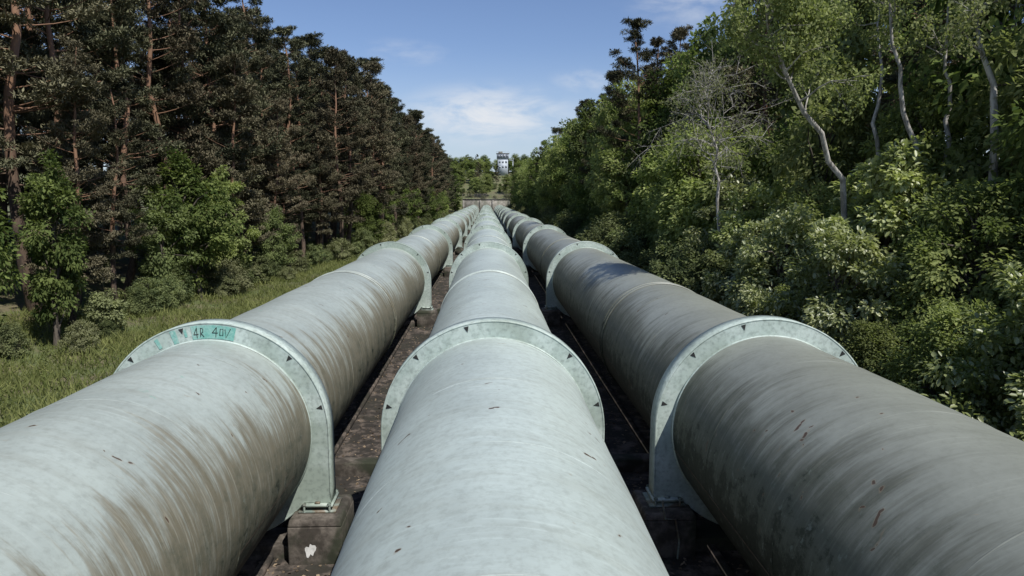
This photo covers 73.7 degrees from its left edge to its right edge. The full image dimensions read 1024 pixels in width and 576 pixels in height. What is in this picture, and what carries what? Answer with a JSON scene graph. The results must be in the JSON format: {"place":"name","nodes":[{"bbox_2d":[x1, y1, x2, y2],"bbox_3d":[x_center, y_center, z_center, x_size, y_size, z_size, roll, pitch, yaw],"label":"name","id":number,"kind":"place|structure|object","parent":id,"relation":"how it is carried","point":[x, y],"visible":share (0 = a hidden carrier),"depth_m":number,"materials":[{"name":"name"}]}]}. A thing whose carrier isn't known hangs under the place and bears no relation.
{"place":"outdoors","nodes":[
{"label":"outdoors","id":0,"kind":"place"},
{"bbox_2d":[237,236,754,575],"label":"concrete pavement","id":1,"kind":"structure","parent":0,"point":[345,445],"depth_m":21.41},
{"bbox_2d":[436,266,540,276],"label":"concrete support pier","id":2,"kind":"structure","parent":1,"relation":"on","point":[446,271],"depth_m":63.38,"materials":[{"name":"grey concrete"}]},
{"bbox_2d":[331,205,668,575],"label":"steel pipeline","id":3,"kind":"object","parent":2,"relation":"on","point":[495,458],"visible":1,"depth_m":7.72,"materials":[{"name":"paint"}]},
{"bbox_2d":[402,307,576,326],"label":"concrete support pier","id":4,"kind":"structure","parent":1,"relation":"on","point":[426,318],"depth_m":38.48,"materials":[{"name":"grey concrete"}]},
{"bbox_2d":[248,453,736,564],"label":"concrete support pier","id":5,"kind":"structure","parent":1,"relation":"on","point":[325,534],"depth_m":13.64,"materials":[{"name":"grey concrete"}]},
{"bbox_2d":[0,205,478,575],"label":"steel pipeline","id":6,"kind":"object","parent":5,"relation":"on","point":[204,447],"visible":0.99,"depth_m":10.15,"materials":[{"name":"paint"}]},
{"bbox_2d":[494,205,1023,575],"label":"steel pipeline","id":7,"kind":"object","parent":5,"relation":"on","point":[781,446],"visible":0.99,"depth_m":9.95,"materials":[{"name":"paint"}]},
{"bbox_2d":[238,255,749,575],"bbox_3d":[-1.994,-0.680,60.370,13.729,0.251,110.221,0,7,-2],"label":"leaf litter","id":8,"kind":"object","parent":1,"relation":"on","point":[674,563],"visible":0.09,"depth_m":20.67,"materials":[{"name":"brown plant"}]},
{"bbox_2d":[0,171,1022,427],"bbox_3d":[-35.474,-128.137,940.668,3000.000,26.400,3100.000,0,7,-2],"label":"ground","id":9,"kind":"structure","parent":0,"point":[16,301],"depth_m":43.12,"materials":[{"name":"green plant"}]},
{"bbox_2d":[0,171,29,325],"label":"broadleaf tree","id":10,"kind":"object","parent":9,"relation":"on","point":[5,258],"visible":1,"depth_m":29.57,"materials":[{"name":"green plant"}]},
{"bbox_2d":[0,150,42,172],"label":"pine tree","id":11,"kind":"object","parent":9,"relation":"on","point":[5,163],"visible":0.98,"depth_m":34.63,"materials":[{"name":"green plant"}]},
{"bbox_2d":[0,7,87,284],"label":"pine","id":12,"kind":"object","parent":9,"relation":"on","point":[4,204],"visible":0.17,"depth_m":43.77,"materials":[{"name":"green plant"}]},
{"bbox_2d":[10,149,95,348],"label":"broadleaf tree","id":13,"kind":"object","parent":9,"relation":"on","point":[63,261],"visible":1,"depth_m":32.51,"materials":[{"name":"green plant"}]},
{"bbox_2d":[0,0,119,314],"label":"pine tree","id":14,"kind":"object","parent":9,"relation":"on","point":[14,19],"visible":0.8,"depth_m":36.37,"materials":[{"name":"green plant"}]},
{"bbox_2d":[0,0,123,212],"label":"pine","id":15,"kind":"object","parent":9,"relation":"on","point":[27,32],"visible":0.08,"depth_m":47.34,"materials":[{"name":"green plant"}]},
{"bbox_2d":[0,0,142,304],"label":"pine tree","id":16,"kind":"object","parent":9,"relation":"on","point":[97,41],"visible":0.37,"depth_m":42.19,"materials":[{"name":"green plant"}]},
{"bbox_2d":[20,34,130,327],"bbox_3d":[-23.965,-5.663,37.484,5.298,15.866,4.661,-1,7,-7],"label":"pine tree","id":17,"kind":"object","parent":9,"relation":"on","point":[93,124],"visible":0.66,"depth_m":36.90,"materials":[{"name":"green plant"}]},
{"bbox_2d":[43,0,160,253],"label":"pine","id":18,"kind":"object","parent":9,"relation":"on","point":[75,37],"visible":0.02,"depth_m":53.44,"materials":[{"name":"green plant"}]},
{"bbox_2d":[70,71,159,305],"bbox_3d":[-23.625,-5.526,41.428,4.830,14.952,4.808,-7,10,-43],"label":"pine tree","id":19,"kind":"object","parent":9,"relation":"on","point":[113,138],"visible":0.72,"depth_m":41.06,"materials":[{"name":"green plant"}]},
{"bbox_2d":[55,0,186,296],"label":"pine tree","id":20,"kind":"object","parent":9,"relation":"on","point":[124,16],"visible":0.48,"depth_m":46.52,"materials":[{"name":"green plant"}]},
{"bbox_2d":[103,0,216,203],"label":"pine tree","id":21,"kind":"object","parent":9,"relation":"on","point":[194,88],"visible":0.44,"depth_m":51.52,"materials":[{"name":"green plant"}]},
{"bbox_2d":[122,190,200,288],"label":"broadleaf tree","id":22,"kind":"object","parent":9,"relation":"on","point":[161,269],"visible":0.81,"depth_m":45.78,"materials":[{"name":"green plant"}]},
{"bbox_2d":[140,2,211,176],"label":"pine","id":23,"kind":"object","parent":9,"relation":"on","point":[193,64],"visible":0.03,"depth_m":68.25,"materials":[{"name":"green plant"}]},
{"bbox_2d":[115,145,245,297],"bbox_3d":[-22.977,-4.495,48.340,7.806,11.085,7.401,3,8,22],"label":"broadleaf tree","id":24,"kind":"object","parent":9,"relation":"on","point":[179,182],"visible":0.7,"depth_m":48.08,"materials":[{"name":"green plant"}]},
{"bbox_2d":[129,0,268,273],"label":"pine tree","id":25,"kind":"object","parent":9,"relation":"on","point":[164,61],"visible":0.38,"depth_m":54.45,"materials":[{"name":"green plant"}]},
{"bbox_2d":[157,0,285,273],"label":"pine tree","id":26,"kind":"object","parent":9,"relation":"on","point":[214,44],"visible":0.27,"depth_m":59.89,"materials":[{"name":"green plant"}]},
{"bbox_2d":[182,52,277,252],"bbox_3d":[-22.988,-9.618,56.756,7.197,19.271,7.289,0,7,0],"label":"pine tree","id":27,"kind":"object","parent":9,"relation":"on","point":[229,114],"visible":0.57,"depth_m":55.77,"materials":[{"name":"green plant"}]},
{"bbox_2d":[198,164,261,275],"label":"broadleaf tree","id":28,"kind":"object","parent":9,"relation":"on","point":[239,244],"visible":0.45,"depth_m":53.33,"materials":[{"name":"green plant"}]},
{"bbox_2d":[196,17,286,225],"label":"pine tree","id":29,"kind":"object","parent":9,"relation":"on","point":[256,65],"visible":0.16,"depth_m":65.55,"materials":[{"name":"green plant"}]},
{"bbox_2d":[203,0,282,255],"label":"pine tree","id":30,"kind":"object","parent":9,"relation":"on","point":[264,35],"visible":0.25,"depth_m":72.52,"materials":[{"name":"green plant"}]},
{"bbox_2d":[203,14,306,216],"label":"pine tree","id":31,"kind":"object","parent":9,"relation":"on","point":[267,60],"visible":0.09,"depth_m":69.59,"materials":[{"name":"green plant"}]},
{"bbox_2d":[243,28,293,228],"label":"pine tree","id":32,"kind":"object","parent":9,"relation":"on","point":[271,52],"visible":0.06,"depth_m":79.81,"materials":[{"name":"green plant"}]},
{"bbox_2d":[255,205,301,274],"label":"broadleaf tree","id":33,"kind":"object","parent":9,"relation":"on","point":[277,245],"visible":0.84,"depth_m":61.46,"materials":[{"name":"green plant"}]},
{"bbox_2d":[255,126,304,267],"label":"pine tree","id":34,"kind":"object","parent":9,"relation":"on","point":[293,192],"visible":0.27,"depth_m":69.40,"materials":[{"name":"green plant"}]},
{"bbox_2d":[244,99,316,269],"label":"pine tree","id":35,"kind":"object","parent":9,"relation":"on","point":[267,173],"visible":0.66,"depth_m":65.17,"materials":[{"name":"green plant"}]},
{"bbox_2d":[254,25,330,253],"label":"pine tree","id":36,"kind":"object","parent":9,"relation":"on","point":[301,76],"visible":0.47,"depth_m":82.85,"materials":[{"name":"green plant"}]},
{"bbox_2d":[263,89,325,256],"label":"pine tree","id":37,"kind":"object","parent":9,"relation":"on","point":[290,117],"visible":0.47,"depth_m":75.16,"materials":[{"name":"green plant"}]},
{"bbox_2d":[271,38,329,232],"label":"pine tree","id":38,"kind":"object","parent":9,"relation":"on","point":[310,84],"visible":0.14,"depth_m":91.36,"materials":[{"name":"green plant"}]},
{"bbox_2d":[289,110,353,249],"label":"pine tree","id":39,"kind":"object","parent":9,"relation":"on","point":[323,161],"visible":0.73,"depth_m":79.52,"materials":[{"name":"green plant"}]},
{"bbox_2d":[288,31,360,244],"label":"pine tree","id":40,"kind":"object","parent":9,"relation":"on","point":[313,43],"visible":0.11,"depth_m":94.22,"materials":[{"name":"green plant"}]},
{"bbox_2d":[303,48,376,246],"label":"pine tree","id":41,"kind":"object","parent":9,"relation":"on","point":[332,58],"visible":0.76,"depth_m":83.08,"materials":[{"name":"green plant"}]},
{"bbox_2d":[315,51,379,248],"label":"pine tree","id":42,"kind":"object","parent":9,"relation":"on","point":[351,68],"visible":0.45,"depth_m":88.09,"materials":[{"name":"green plant"}]},
{"bbox_2d":[343,192,388,241],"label":"broadleaf tree","id":43,"kind":"object","parent":9,"relation":"on","point":[368,213],"visible":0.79,"depth_m":95.97,"materials":[{"name":"green plant"}]},
{"bbox_2d":[338,60,402,223],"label":"pine tree","id":44,"kind":"object","parent":9,"relation":"on","point":[373,68],"visible":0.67,"depth_m":99.45,"materials":[{"name":"green plant"}]},
{"bbox_2d":[348,56,414,202],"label":"pine tree","id":45,"kind":"object","parent":9,"relation":"on","point":[406,139],"visible":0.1,"depth_m":123.05,"materials":[{"name":"green plant"}]},
{"bbox_2d":[361,84,402,220],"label":"pine tree","id":46,"kind":"object","parent":9,"relation":"on","point":[398,155],"visible":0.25,"depth_m":112.16,"materials":[{"name":"green plant"}]},
{"bbox_2d":[360,99,405,242],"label":"pine tree","id":47,"kind":"object","parent":9,"relation":"on","point":[397,182],"visible":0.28,"depth_m":107.67,"materials":[{"name":"green plant"}]},
{"bbox_2d":[374,91,414,237],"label":"pine tree","id":48,"kind":"object","parent":9,"relation":"on","point":[403,211],"visible":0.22,"depth_m":127.17,"materials":[{"name":"green plant"}]},
{"bbox_2d":[388,177,426,224],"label":"broadleaf tree","id":49,"kind":"object","parent":9,"relation":"on","point":[413,212],"visible":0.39,"depth_m":142.86,"materials":[{"name":"green plant"}]},
{"bbox_2d":[400,114,433,209],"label":"pine tree","id":50,"kind":"object","parent":9,"relation":"on","point":[406,118],"visible":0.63,"depth_m":152.22,"materials":[{"name":"green plant"}]},
{"bbox_2d":[400,110,438,218],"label":"pine tree","id":51,"kind":"object","parent":9,"relation":"on","point":[415,114],"visible":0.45,"depth_m":158.48,"materials":[{"name":"green plant"}]},
{"bbox_2d":[446,153,529,211],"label":"distant tree mass","id":52,"kind":"object","parent":9,"relation":"on","point":[470,167],"visible":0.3,"depth_m":396.92,"materials":[{"name":"green plant"}]},
{"bbox_2d":[0,200,1022,358],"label":"undergrowth","id":53,"kind":"object","parent":9,"relation":"on","point":[109,315],"visible":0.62,"depth_m":46.44,"materials":[{"name":"green plant"}]},
{"bbox_2d":[545,133,573,209],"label":"broadleaf tree","id":54,"kind":"object","parent":9,"relation":"on","point":[566,143],"visible":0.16,"depth_m":119.21,"materials":[{"name":"green plant"}]},
{"bbox_2d":[543,126,579,204],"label":"broadleaf tree","id":55,"kind":"object","parent":9,"relation":"on","point":[558,193],"visible":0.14,"depth_m":117.52,"materials":[{"name":"green plant"}]},
{"bbox_2d":[553,99,597,213],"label":"broadleaf tree","id":56,"kind":"object","parent":9,"relation":"on","point":[580,132],"visible":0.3,"depth_m":98.49,"materials":[{"name":"green plant"}]},
{"bbox_2d":[574,175,601,229],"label":"broadleaf tree","id":57,"kind":"object","parent":9,"relation":"on","point":[582,208],"visible":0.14,"depth_m":82.49,"materials":[{"name":"green plant"}]},
{"bbox_2d":[578,69,624,217],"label":"pine tree","id":58,"kind":"object","parent":9,"relation":"on","point":[613,72],"visible":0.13,"depth_m":86.65,"materials":[{"name":"green plant"}]},
{"bbox_2d":[578,210,650,270],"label":"shrub","id":59,"kind":"object","parent":9,"relation":"on","point":[610,224],"visible":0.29,"depth_m":56.32,"materials":[{"name":"green plant"}]},
{"bbox_2d":[592,224,643,262],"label":"shrub","id":60,"kind":"object","parent":9,"relation":"on","point":[623,240],"visible":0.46,"depth_m":52.19,"materials":[{"name":"green plant"}]},
{"bbox_2d":[584,98,657,211],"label":"broadleaf tree","id":61,"kind":"object","parent":9,"relation":"on","point":[597,163],"visible":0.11,"depth_m":69.90,"materials":[{"name":"green plant"}]},
{"bbox_2d":[591,139,651,225],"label":"broadleaf tree","id":62,"kind":"object","parent":9,"relation":"on","point":[609,201],"visible":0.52,"depth_m":65.60,"materials":[{"name":"green plant"}]},
{"bbox_2d":[581,70,664,215],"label":"broadleaf tree","id":63,"kind":"object","parent":9,"relation":"on","point":[604,118],"visible":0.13,"depth_m":73.11,"materials":[{"name":"green plant"}]},
{"bbox_2d":[595,16,672,207],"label":"pine tree","id":64,"kind":"object","parent":9,"relation":"on","point":[636,37],"visible":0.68,"depth_m":65.91,"materials":[{"name":"green plant"}]},
{"bbox_2d":[620,131,683,253],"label":"broadleaf tree","id":65,"kind":"object","parent":9,"relation":"on","point":[646,202],"visible":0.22,"depth_m":54.59,"materials":[{"name":"green plant"}]},
{"bbox_2d":[638,36,672,116],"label":"pine","id":66,"kind":"object","parent":9,"relation":"on","point":[655,42],"visible":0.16,"depth_m":88.78,"materials":[{"name":"green plant"}]},
{"bbox_2d":[646,236,690,280],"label":"shrub","id":67,"kind":"object","parent":9,"relation":"on","point":[663,248],"visible":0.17,"depth_m":42.85,"materials":[{"name":"green plant"}]},
{"bbox_2d":[654,24,700,101],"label":"pine","id":68,"kind":"object","parent":9,"relation":"on","point":[680,33],"visible":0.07,"depth_m":84.42,"materials":[{"name":"green plant"}]},
{"bbox_2d":[644,130,726,248],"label":"broadleaf tree","id":69,"kind":"object","parent":9,"relation":"on","point":[659,196],"visible":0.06,"depth_m":50.43,"materials":[{"name":"green plant"}]},
{"bbox_2d":[619,47,754,209],"bbox_3d":[16.401,-12.340,64.450,13.010,20.145,10.130,-5,9,-36],"label":"broadleaf tree","id":70,"kind":"object","parent":9,"relation":"on","point":[669,84],"visible":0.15,"depth_m":63.39,"materials":[{"name":"green plant"}]},
{"bbox_2d":[650,233,733,293],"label":"shrub","id":71,"kind":"object","parent":9,"relation":"on","point":[689,257],"visible":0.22,"depth_m":35.95,"materials":[{"name":"green plant"}]},
{"bbox_2d":[650,113,748,254],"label":"broadleaf tree","id":72,"kind":"object","parent":9,"relation":"on","point":[680,214],"visible":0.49,"depth_m":45.48,"materials":[{"name":"green plant"}]},
{"bbox_2d":[655,14,753,146],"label":"broadleaf tree","id":73,"kind":"object","parent":9,"relation":"on","point":[696,44],"visible":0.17,"depth_m":58.84,"materials":[{"name":"green plant"}]},
{"bbox_2d":[679,249,732,301],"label":"shrub","id":74,"kind":"object","parent":9,"relation":"on","point":[715,264],"visible":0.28,"depth_m":32.99,"materials":[{"name":"green plant"}]},
{"bbox_2d":[623,36,798,256],"bbox_3d":[11.202,-5.512,36.276,8.231,16.107,7.642,-5,9,-33],"label":"bare tree","id":75,"kind":"object","parent":9,"relation":"on","point":[705,92],"visible":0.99,"depth_m":35.17,"materials":[{"name":"green plant"}]},
{"bbox_2d":[674,175,772,280],"bbox_3d":[12.447,-2.180,38.606,7.603,8.490,6.199,-3,6,-18],"label":"leafy bush","id":76,"kind":"object","parent":9,"relation":"on","point":[732,187],"visible":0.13,"depth_m":38.06,"materials":[{"name":"green plant"}]},
{"bbox_2d":[700,220,782,312],"bbox_3d":[10.799,0.028,30.756,3.648,6.289,4.290,-5,9,-33],"label":"leafy bush","id":77,"kind":"object","parent":9,"relation":"on","point":[728,251],"visible":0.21,"depth_m":30.77,"materials":[{"name":"green plant"}]},
{"bbox_2d":[696,122,787,247],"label":"broadleaf tree","id":78,"kind":"object","parent":9,"relation":"on","point":[747,168],"visible":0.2,"depth_m":40.53,"materials":[{"name":"green plant"}]},
{"bbox_2d":[708,173,805,289],"bbox_3d":[12.826,-1.678,34.976,5.624,8.359,5.475,7,10,42],"label":"leafy bush","id":79,"kind":"object","parent":9,"relation":"on","point":[741,221],"visible":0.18,"depth_m":34.78,"materials":[{"name":"green plant"}]},
{"bbox_2d":[719,0,817,149],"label":"pine","id":80,"kind":"object","parent":9,"relation":"on","point":[752,72],"visible":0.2,"depth_m":55.51,"materials":[{"name":"green plant"}]},
{"bbox_2d":[720,202,837,319],"bbox_3d":[11.507,-0.038,28.520,5.179,7.093,6.352,5,8,24],"label":"leafy bush","id":81,"kind":"object","parent":9,"relation":"on","point":[791,232],"visible":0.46,"depth_m":27.45,"materials":[{"name":"green plant"}]},
{"bbox_2d":[700,0,891,220],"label":"birch tree","id":82,"kind":"object","parent":9,"relation":"on","point":[801,21],"visible":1,"depth_m":21.87,"materials":[{"name":"green plant"}]},
{"bbox_2d":[747,110,849,210],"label":"broadleaf tree","id":83,"kind":"object","parent":9,"relation":"on","point":[771,178],"visible":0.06,"depth_m":39.16,"materials":[{"name":"green plant"}]},
{"bbox_2d":[766,181,851,296],"bbox_3d":[13.487,-0.897,31.114,4.788,7.852,5.110,-4,8,-26],"label":"leafy bush","id":84,"kind":"object","parent":9,"relation":"on","point":[822,212],"visible":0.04,"depth_m":30.23,"materials":[{"name":"green plant"}]},
{"bbox_2d":[755,47,899,223],"bbox_3d":[15.501,-5.302,34.683,7.486,13.531,7.089,-4,9,-31],"label":"broadleaf tree","id":85,"kind":"object","parent":9,"relation":"on","point":[784,166],"visible":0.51,"depth_m":33.51,"materials":[{"name":"green plant"}]},
{"bbox_2d":[756,220,921,372],"bbox_3d":[10.971,1.158,22.457,4.922,6.742,6.037,-4,8,-17],"label":"leafy bush","id":86,"kind":"object","parent":9,"relation":"on","point":[822,314],"visible":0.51,"depth_m":21.96,"materials":[{"name":"green plant"}]},
{"bbox_2d":[798,162,904,316],"bbox_3d":[13.956,-1.056,27.806,4.747,8.206,5.519,5,9,35],"label":"leafy bush","id":87,"kind":"object","parent":9,"relation":"on","point":[850,192],"visible":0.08,"depth_m":27.51,"materials":[{"name":"green plant"}]},
{"bbox_2d":[765,0,938,185],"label":"broadleaf","id":88,"kind":"object","parent":9,"relation":"on","point":[857,53],"visible":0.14,"depth_m":43.82,"materials":[{"name":"green plant"}]},
{"bbox_2d":[833,0,908,156],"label":"birch tree","id":89,"kind":"object","parent":9,"relation":"on","point":[873,126],"visible":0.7,"depth_m":28.91,"materials":[{"name":"green plant"}]},
{"bbox_2d":[818,0,941,357],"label":"birch tree","id":90,"kind":"object","parent":9,"relation":"on","point":[892,16],"visible":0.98,"depth_m":23.98,"materials":[{"name":"green plant"}]},
{"bbox_2d":[839,318,927,390],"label":"leafy bush","id":91,"kind":"object","parent":9,"relation":"on","point":[863,352],"visible":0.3,"depth_m":19.45,"materials":[{"name":"green plant"}]},
{"bbox_2d":[810,135,968,366],"bbox_3d":[13.293,-0.859,24.457,5.185,8.912,6.080,6,10,39],"label":"leafy bush","id":92,"kind":"object","parent":9,"relation":"on","point":[891,195],"visible":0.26,"depth_m":23.18,"materials":[{"name":"green plant"}]},
{"bbox_2d":[843,0,974,175],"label":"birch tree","id":93,"kind":"object","parent":9,"relation":"on","point":[884,101],"visible":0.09,"depth_m":39.27,"materials":[{"name":"green plant"}]},
{"bbox_2d":[851,66,1006,229],"bbox_3d":[17.524,-3.360,27.840,6.412,11.065,6.067,0,7,2],"label":"broadleaf tree","id":94,"kind":"object","parent":9,"relation":"on","point":[928,118],"visible":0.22,"depth_m":27.29,"materials":[{"name":"green plant"}]},
{"bbox_2d":[897,0,973,221],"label":"birch tree","id":95,"kind":"object","parent":9,"relation":"on","point":[927,59],"visible":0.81,"depth_m":25.83,"materials":[{"name":"green plant"}]},
{"bbox_2d":[864,0,1023,183],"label":"broadleaf","id":96,"kind":"object","parent":9,"relation":"on","point":[966,69],"visible":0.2,"depth_m":27.72,"materials":[{"name":"green plant"}]},
{"bbox_2d":[869,296,1023,418],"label":"leafy bush","id":97,"kind":"object","parent":9,"relation":"on","point":[945,342],"visible":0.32,"depth_m":16.63,"materials":[{"name":"green plant"}]},
{"bbox_2d":[873,0,1020,173],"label":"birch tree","id":98,"kind":"object","parent":9,"relation":"on","point":[888,78],"visible":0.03,"depth_m":34.72,"materials":[{"name":"green plant"}]},
{"bbox_2d":[879,175,1023,404],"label":"leafy bush","id":99,"kind":"object","parent":9,"relation":"on","point":[940,257],"visible":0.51,"depth_m":19.84,"materials":[{"name":"green plant"}]},
{"bbox_2d":[912,261,1023,440],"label":"leafy bush","id":100,"kind":"object","parent":9,"relation":"on","point":[1008,422],"visible":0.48,"depth_m":14.60,"materials":[{"name":"green plant"}]},
{"bbox_2d":[926,24,1023,360],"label":"broadleaf tree","id":101,"kind":"object","parent":9,"relation":"on","point":[1012,92],"visible":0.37,"depth_m":22.62,"materials":[{"name":"green plant"}]},
{"bbox_2d":[929,0,1023,267],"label":"birch tree","id":102,"kind":"object","parent":9,"relation":"on","point":[973,20],"visible":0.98,"depth_m":21.40,"materials":[{"name":"green plant"}]},
{"bbox_2d":[965,217,1023,411],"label":"leafy bush","id":103,"kind":"object","parent":9,"relation":"on","point":[998,264],"visible":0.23,"depth_m":17.46,"materials":[{"name":"green plant"}]},
{"bbox_2d":[985,100,1023,276],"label":"broadleaf tree","id":104,"kind":"object","parent":9,"relation":"on","point":[1019,147],"visible":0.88,"depth_m":19.20,"materials":[{"name":"green plant"}]},
{"bbox_2d":[0,0,1022,171],"label":"sky","id":105,"kind":"structure","parent":0,"point":[488,77],"materials":[{"name":"blue"}]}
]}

